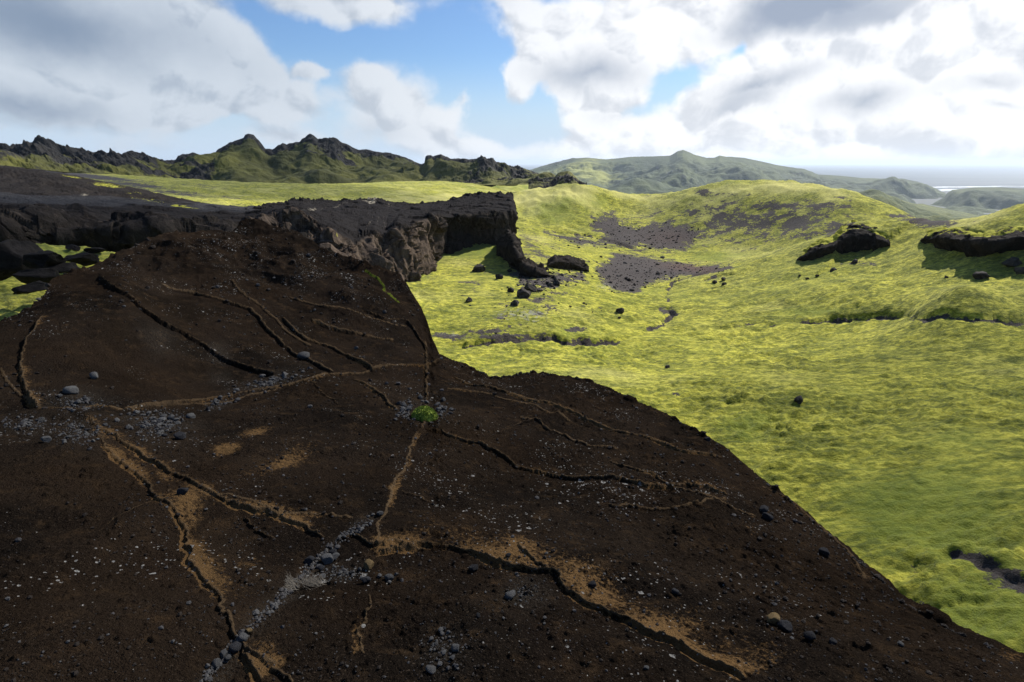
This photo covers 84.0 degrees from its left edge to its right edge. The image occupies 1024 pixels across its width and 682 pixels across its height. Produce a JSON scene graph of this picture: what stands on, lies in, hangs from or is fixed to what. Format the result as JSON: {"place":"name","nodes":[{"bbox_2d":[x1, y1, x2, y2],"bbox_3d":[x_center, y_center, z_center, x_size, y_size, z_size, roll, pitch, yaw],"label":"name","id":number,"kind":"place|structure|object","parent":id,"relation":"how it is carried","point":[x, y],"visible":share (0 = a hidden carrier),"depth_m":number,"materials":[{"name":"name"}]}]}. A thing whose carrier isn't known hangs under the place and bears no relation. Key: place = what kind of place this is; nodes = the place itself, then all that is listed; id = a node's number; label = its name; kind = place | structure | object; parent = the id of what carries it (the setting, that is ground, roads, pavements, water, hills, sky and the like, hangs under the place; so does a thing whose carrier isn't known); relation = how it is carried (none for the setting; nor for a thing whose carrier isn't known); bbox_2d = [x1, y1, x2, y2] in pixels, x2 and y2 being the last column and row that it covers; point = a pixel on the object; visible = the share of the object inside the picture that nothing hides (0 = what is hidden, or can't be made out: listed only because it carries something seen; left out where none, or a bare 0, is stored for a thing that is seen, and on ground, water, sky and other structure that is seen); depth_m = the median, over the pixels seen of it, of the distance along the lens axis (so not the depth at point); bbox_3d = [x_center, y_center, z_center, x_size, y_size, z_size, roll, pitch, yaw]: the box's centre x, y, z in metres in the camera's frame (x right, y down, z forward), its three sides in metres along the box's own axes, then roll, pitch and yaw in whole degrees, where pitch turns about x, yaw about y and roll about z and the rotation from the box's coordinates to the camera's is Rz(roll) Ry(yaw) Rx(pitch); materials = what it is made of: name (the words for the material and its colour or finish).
{"place":"outdoors","nodes":[
{"label":"outdoors","id":0,"kind":"place"},
{"bbox_2d":[0,134,425,183],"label":"ridge","id":1,"kind":"structure","parent":0,"point":[310,159],"depth_m":440.97,"materials":[{"name":"green plant"}]},
{"bbox_2d":[403,154,555,186],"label":"ridge","id":2,"kind":"structure","parent":0,"point":[485,171],"depth_m":438.21,"materials":[{"name":"green plant"}]},
{"bbox_2d":[0,237,1012,681],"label":"gravel","id":3,"kind":"structure","parent":0,"point":[210,671],"depth_m":3.23,"materials":[{"name":"grey gravel"}]},
{"bbox_2d":[211,658,220,667],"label":"stone","id":4,"kind":"object","parent":3,"relation":"on","point":[216,663],"visible":1,"depth_m":2.02,"materials":[{"name":"grey stone"}]},
{"bbox_2d":[224,654,231,660],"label":"stone","id":5,"kind":"object","parent":3,"relation":"on","point":[227,657],"visible":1,"depth_m":2.06,"materials":[{"name":"grey stone"}]},
{"bbox_2d":[0,218,1023,681],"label":"rock ground","id":6,"kind":"structure","parent":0,"point":[64,572],"depth_m":3.57,"materials":[{"name":"brown soil"}]},
{"bbox_2d":[40,436,51,442],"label":"stone","id":7,"kind":"object","parent":6,"relation":"on","point":[47,439],"visible":1,"depth_m":4.01,"materials":[{"name":"grey stone"}]},
{"bbox_2d":[62,386,78,393],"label":"stone","id":8,"kind":"object","parent":6,"relation":"on","point":[70,390],"visible":1,"depth_m":5.47,"materials":[{"name":"grey stone"}]},
{"bbox_2d":[89,372,97,378],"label":"stone","id":9,"kind":"object","parent":6,"relation":"on","point":[93,375],"visible":1,"depth_m":6.08,"materials":[{"name":"grey stone"}]},
{"bbox_2d":[173,432,185,439],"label":"stone","id":10,"kind":"object","parent":6,"relation":"on","point":[180,435],"visible":0.91,"depth_m":4.52,"materials":[{"name":"grey stone"}]},
{"bbox_2d":[177,488,188,494],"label":"stone","id":11,"kind":"object","parent":6,"relation":"on","point":[182,491],"visible":1,"depth_m":3.30,"materials":[{"name":"grey stone"}]},
{"bbox_2d":[186,413,195,417],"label":"stone","id":12,"kind":"object","parent":6,"relation":"on","point":[190,415],"visible":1,"depth_m":5.34,"materials":[{"name":"grey stone"}]},
{"bbox_2d":[220,649,227,658],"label":"stone","id":13,"kind":"object","parent":6,"relation":"on","point":[223,653],"visible":1,"depth_m":2.07,"materials":[{"name":"grey stone"}]},
{"bbox_2d":[228,641,240,652],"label":"stone","id":14,"kind":"object","parent":6,"relation":"on","point":[235,647],"visible":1,"depth_m":2.10,"materials":[{"name":"grey stone"}]},
{"bbox_2d":[237,632,248,641],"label":"stone","id":15,"kind":"object","parent":6,"relation":"on","point":[242,636],"visible":1,"depth_m":2.15,"materials":[{"name":"grey stone"}]},
{"bbox_2d":[284,571,308,589],"bbox_3d":[-1.077,1.136,2.696,0.201,0.019,0.166,-2,18,-7],"label":"grass tuft","id":16,"kind":"object","parent":6,"relation":"on","point":[291,582],"visible":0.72,"depth_m":2.68,"materials":[{"name":"grey plant"}]},
{"bbox_2d":[297,351,309,359],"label":"stone","id":17,"kind":"object","parent":6,"relation":"on","point":[304,355],"visible":1,"depth_m":8.00,"materials":[{"name":"grey stone"}]},
{"bbox_2d":[304,556,314,563],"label":"stone","id":18,"kind":"object","parent":6,"relation":"on","point":[308,559],"visible":1,"depth_m":2.91,"materials":[{"name":"grey stone"}]},
{"bbox_2d":[302,575,328,589],"bbox_3d":[-0.954,1.136,2.699,0.129,0.013,0.133,-14,22,-38],"label":"grass tuft","id":19,"kind":"object","parent":6,"relation":"on","point":[317,582],"visible":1,"depth_m":2.69,"materials":[{"name":"grey plant"}]},
{"bbox_2d":[317,564,324,570],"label":"stone","id":20,"kind":"object","parent":6,"relation":"on","point":[320,567],"visible":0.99,"depth_m":2.85,"materials":[{"name":"grey stone"}]},
{"bbox_2d":[320,553,333,564],"bbox_3d":[-0.961,1.134,2.954,0.051,0.048,0.069,-13,22,-36],"label":"stone","id":21,"kind":"object","parent":6,"relation":"on","point":[327,558],"visible":0.98,"depth_m":2.94,"materials":[{"name":"grey stone"}]},
{"bbox_2d":[329,548,336,554],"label":"stone","id":22,"kind":"object","parent":6,"relation":"on","point":[333,550],"visible":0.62,"depth_m":3.02,"materials":[{"name":"grey stone"}]},
{"bbox_2d":[332,552,339,559],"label":"stone","id":23,"kind":"object","parent":6,"relation":"on","point":[335,555],"visible":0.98,"depth_m":2.96,"materials":[{"name":"grey stone"}]},
{"bbox_2d":[360,576,370,582],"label":"stone","id":24,"kind":"object","parent":6,"relation":"on","point":[365,579],"visible":1,"depth_m":2.71,"materials":[{"name":"grey stone"}]},
{"bbox_2d":[363,559,373,570],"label":"stone","id":25,"kind":"object","parent":6,"relation":"on","point":[368,564],"visible":1,"depth_m":2.85,"materials":[{"name":"beige stone"}]},
{"bbox_2d":[384,573,393,581],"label":"stone","id":26,"kind":"object","parent":6,"relation":"on","point":[389,576],"visible":0.89,"depth_m":2.75,"materials":[{"name":"grey stone"}]},
{"bbox_2d":[411,405,438,421],"bbox_3d":[-0.875,0.720,5.669,0.289,0.151,0.279,0,17,0],"label":"moss cushion","id":27,"kind":"object","parent":6,"relation":"on","point":[426,413],"visible":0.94,"depth_m":5.61,"materials":[{"name":"green plant"}]},
{"bbox_2d":[425,665,435,673],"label":"stone","id":28,"kind":"object","parent":6,"relation":"on","point":[430,669],"visible":1,"depth_m":2.00,"materials":[{"name":"grey stone"}]},
{"bbox_2d":[451,643,458,652],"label":"stone","id":29,"kind":"object","parent":6,"relation":"on","point":[454,647],"visible":1,"depth_m":2.11,"materials":[{"name":"grey stone"}]},
{"bbox_2d":[468,564,477,571],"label":"stone","id":30,"kind":"object","parent":6,"relation":"on","point":[473,568],"visible":1,"depth_m":2.92,"materials":[{"name":"grey stone"}]},
{"bbox_2d":[504,590,515,599],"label":"stone","id":31,"kind":"object","parent":6,"relation":"on","point":[510,595],"visible":1,"depth_m":2.59,"materials":[{"name":"grey stone"}]},
{"bbox_2d":[588,581,595,587],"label":"stone","id":32,"kind":"object","parent":6,"relation":"on","point":[591,584],"visible":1,"depth_m":2.77,"materials":[{"name":"grey stone"}]},
{"bbox_2d":[671,588,678,594],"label":"stone","id":33,"kind":"object","parent":6,"relation":"on","point":[674,591],"visible":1,"depth_m":2.80,"materials":[{"name":"grey stone"}]},
{"bbox_2d":[759,505,768,512],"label":"stone","id":34,"kind":"object","parent":6,"relation":"on","point":[763,508],"visible":0.9,"depth_m":4.40,"materials":[{"name":"grey stone"}]},
{"bbox_2d":[762,512,772,520],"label":"stone","id":35,"kind":"object","parent":6,"relation":"on","point":[767,516],"visible":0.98,"depth_m":4.30,"materials":[{"name":"grey stone"}]},
{"bbox_2d":[767,612,780,624],"bbox_3d":[1.214,1.288,2.640,0.059,0.053,0.059,4,18,13],"label":"stone","id":36,"kind":"object","parent":6,"relation":"on","point":[773,617],"visible":0.99,"depth_m":2.62,"materials":[{"name":"beige stone"}]},
{"bbox_2d":[777,620,792,631],"bbox_3d":[1.247,1.312,2.609,0.074,0.052,0.060,14,19,14],"label":"stone","id":37,"kind":"object","parent":6,"relation":"on","point":[785,625],"visible":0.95,"depth_m":2.60,"materials":[{"name":"grey stone"}]},
{"bbox_2d":[803,631,815,640],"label":"stone","id":38,"kind":"object","parent":6,"relation":"on","point":[809,635],"visible":1,"depth_m":2.50,"materials":[{"name":"grey stone"}]},
{"bbox_2d":[819,547,829,556],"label":"stone","id":39,"kind":"object","parent":6,"relation":"on","point":[824,551],"visible":1,"depth_m":3.91,"materials":[{"name":"grey stone"}]},
{"bbox_2d":[829,637,836,644],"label":"stone","id":40,"kind":"object","parent":6,"relation":"on","point":[832,640],"visible":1,"depth_m":2.50,"materials":[{"name":"grey stone"}]},
{"bbox_2d":[0,173,1023,652],"bbox_3d":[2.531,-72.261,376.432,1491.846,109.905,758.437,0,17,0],"label":"mossy ground","id":41,"kind":"structure","parent":0,"point":[890,447],"depth_m":50.74,"materials":[{"name":"green plant"}]},
{"bbox_2d":[0,239,43,280],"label":"boulder","id":42,"kind":"object","parent":41,"relation":"on","point":[12,252],"visible":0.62,"depth_m":34.13,"materials":[{"name":"grey stone"}]},
{"bbox_2d":[11,281,47,293],"bbox_3d":[-26.059,-2.857,30.831,1.554,0.623,1.364,-17,27,-21],"label":"boulder","id":43,"kind":"object","parent":41,"relation":"on","point":[36,286],"visible":0.89,"depth_m":30.55,"materials":[{"name":"grey stone"}]},
{"bbox_2d":[12,268,59,283],"bbox_3d":[-26.974,-3.605,32.591,2.102,1.096,2.123,-6,8,-9],"label":"boulder","id":44,"kind":"object","parent":41,"relation":"on","point":[45,275],"visible":0.78,"depth_m":31.96,"materials":[{"name":"grey stone"}]},
{"bbox_2d":[22,250,66,268],"bbox_3d":[-28.077,-4.857,34.099,1.841,1.083,1.978,4,18,12],"label":"boulder","id":45,"kind":"object","parent":41,"relation":"on","point":[42,259],"visible":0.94,"depth_m":33.57,"materials":[{"name":"black stone"}]},
{"bbox_2d":[48,262,78,272],"bbox_3d":[-27.205,-4.383,34.618,1.332,0.783,1.690,5,18,17],"label":"boulder","id":46,"kind":"object","parent":41,"relation":"on","point":[65,267],"visible":0.59,"depth_m":34.41,"materials":[{"name":"grey stone"}]},
{"bbox_2d":[65,244,80,250],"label":"boulder","id":47,"kind":"object","parent":41,"relation":"on","point":[73,247],"visible":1,"depth_m":42.56,"materials":[{"name":"grey stone"}]},
{"bbox_2d":[64,252,99,265],"bbox_3d":[-30.177,-5.741,39.947,1.920,0.938,1.750,-2,6,-10],"label":"boulder","id":48,"kind":"object","parent":41,"relation":"on","point":[85,259],"visible":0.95,"depth_m":39.64,"materials":[{"name":"black stone"}]},
{"bbox_2d":[84,247,106,253],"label":"boulder","id":49,"kind":"object","parent":41,"relation":"on","point":[92,250],"visible":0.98,"depth_m":43.21,"materials":[{"name":"black stone"}]},
{"bbox_2d":[0,165,311,251],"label":"lava plateau","id":50,"kind":"structure","parent":41,"relation":"on","point":[39,206],"depth_m":56.69,"materials":[{"name":"grey stone"}]},
{"bbox_2d":[245,191,520,281],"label":"cliff","id":51,"kind":"structure","parent":41,"relation":"on","point":[409,242],"depth_m":76.74,"materials":[{"name":"grey stone"}]},
{"bbox_2d":[472,264,485,271],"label":"boulder","id":52,"kind":"object","parent":41,"relation":"on","point":[479,268],"visible":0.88,"depth_m":75.99,"materials":[{"name":"grey stone"}]},
{"bbox_2d":[495,274,502,278],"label":"boulder","id":53,"kind":"object","parent":41,"relation":"on","point":[498,276],"visible":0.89,"depth_m":70.99,"materials":[{"name":"grey stone"}]},
{"bbox_2d":[507,287,513,292],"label":"boulder","id":54,"kind":"object","parent":41,"relation":"on","point":[510,289],"visible":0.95,"depth_m":64.93,"materials":[{"name":"black stone"}]},
{"bbox_2d":[510,300,518,306],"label":"boulder","id":55,"kind":"object","parent":41,"relation":"on","point":[514,303],"visible":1,"depth_m":59.82,"materials":[{"name":"grey stone"}]},
{"bbox_2d":[496,229,550,277],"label":"rock spur","id":56,"kind":"structure","parent":41,"relation":"on","point":[509,250],"depth_m":78.15,"materials":[{"name":"grey stone"}]},
{"bbox_2d":[517,288,530,298],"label":"boulder","id":57,"kind":"object","parent":41,"relation":"on","point":[523,293],"visible":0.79,"depth_m":62.97,"materials":[{"name":"grey stone"}]},
{"bbox_2d":[524,284,536,291],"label":"boulder","id":58,"kind":"object","parent":41,"relation":"on","point":[530,287],"visible":0.84,"depth_m":65.91,"materials":[{"name":"grey stone"}]},
{"bbox_2d":[553,279,559,285],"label":"boulder","id":59,"kind":"object","parent":41,"relation":"on","point":[557,281],"visible":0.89,"depth_m":70.57,"materials":[{"name":"grey stone"}]},
{"bbox_2d":[528,171,586,188],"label":"crag","id":60,"kind":"structure","parent":41,"relation":"on","point":[564,177],"depth_m":270.28,"materials":[{"name":"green stone"}]},
{"bbox_2d":[547,255,588,271],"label":"rock outcrop","id":61,"kind":"object","parent":41,"relation":"on","point":[569,262],"visible":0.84,"depth_m":83.11,"materials":[{"name":"grey stone"}]},
{"bbox_2d":[507,214,731,292],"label":"scree gravel","id":62,"kind":"structure","parent":41,"relation":"on","point":[562,274],"depth_m":93.95,"materials":[{"name":"grey gravel"}]},
{"bbox_2d":[616,308,623,313],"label":"boulder","id":63,"kind":"object","parent":41,"relation":"on","point":[620,310],"visible":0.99,"depth_m":63.46,"materials":[{"name":"black stone"}]},
{"bbox_2d":[794,395,802,403],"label":"boulder","id":64,"kind":"object","parent":41,"relation":"on","point":[798,399],"visible":1,"depth_m":35.10,"materials":[{"name":"grey stone"}]},
{"bbox_2d":[797,220,889,260],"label":"rock outcrop","id":65,"kind":"object","parent":41,"relation":"on","point":[846,238],"visible":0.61,"depth_m":78.89,"materials":[{"name":"black stone"}]},
{"bbox_2d":[920,226,1023,256],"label":"rock outcrop","id":66,"kind":"object","parent":41,"relation":"on","point":[967,242],"visible":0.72,"depth_m":61.55,"materials":[{"name":"black stone"}]},
{"bbox_2d":[972,271,989,279],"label":"boulder","id":67,"kind":"object","parent":41,"relation":"on","point":[978,275],"visible":1,"depth_m":56.92,"materials":[{"name":"grey stone"}]},
{"bbox_2d":[1001,257,1021,266],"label":"boulder","id":68,"kind":"object","parent":41,"relation":"on","point":[1012,261],"visible":1,"depth_m":57.39,"materials":[{"name":"grey stone"}]},
{"bbox_2d":[1014,267,1023,273],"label":"boulder","id":69,"kind":"object","parent":41,"relation":"on","point":[1018,270],"visible":1,"depth_m":55.93,"materials":[{"name":"grey stone"}]},
{"bbox_2d":[0,0,1023,164],"label":"sky","id":70,"kind":"structure","parent":0,"point":[511,82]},
{"bbox_2d":[530,150,945,203],"bbox_3d":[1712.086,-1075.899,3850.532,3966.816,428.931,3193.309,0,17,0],"label":"mountain","id":71,"kind":"structure","parent":0,"point":[681,170],"depth_m":3806.39,"materials":[{"name":"green plant"}]},
{"bbox_2d":[511,165,1023,189],"bbox_3d":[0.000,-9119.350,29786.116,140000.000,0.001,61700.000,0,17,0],"label":"sea","id":72,"kind":"structure","parent":0,"point":[954,176],"depth_m":12149.23,"materials":[{"name":"liquid"}]},
{"bbox_2d":[934,186,1023,187],"bbox_3d":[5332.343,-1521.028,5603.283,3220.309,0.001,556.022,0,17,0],"label":"surf","id":73,"kind":"structure","parent":72,"relation":"on","point":[973,186],"depth_m":5617.50,"materials":[{"name":"liquid"}]},
{"bbox_2d":[858,189,978,220],"bbox_3d":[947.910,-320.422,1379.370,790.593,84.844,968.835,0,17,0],"label":"hill","id":74,"kind":"structure","parent":0,"point":[930,212],"depth_m":1428.69,"materials":[{"name":"green plant"}]},
{"bbox_2d":[912,191,998,213],"bbox_3d":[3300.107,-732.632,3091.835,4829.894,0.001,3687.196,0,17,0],"label":"beach","id":75,"kind":"structure","parent":0,"point":[925,201],"depth_m":3460.72,"materials":[{"name":"grey sand"}]},
{"bbox_2d":[931,187,1023,215],"bbox_3d":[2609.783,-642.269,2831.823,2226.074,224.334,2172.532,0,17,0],"label":"headland","id":76,"kind":"structure","parent":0,"point":[980,201],"depth_m":2952.86,"materials":[{"name":"green plant"}]}
]}

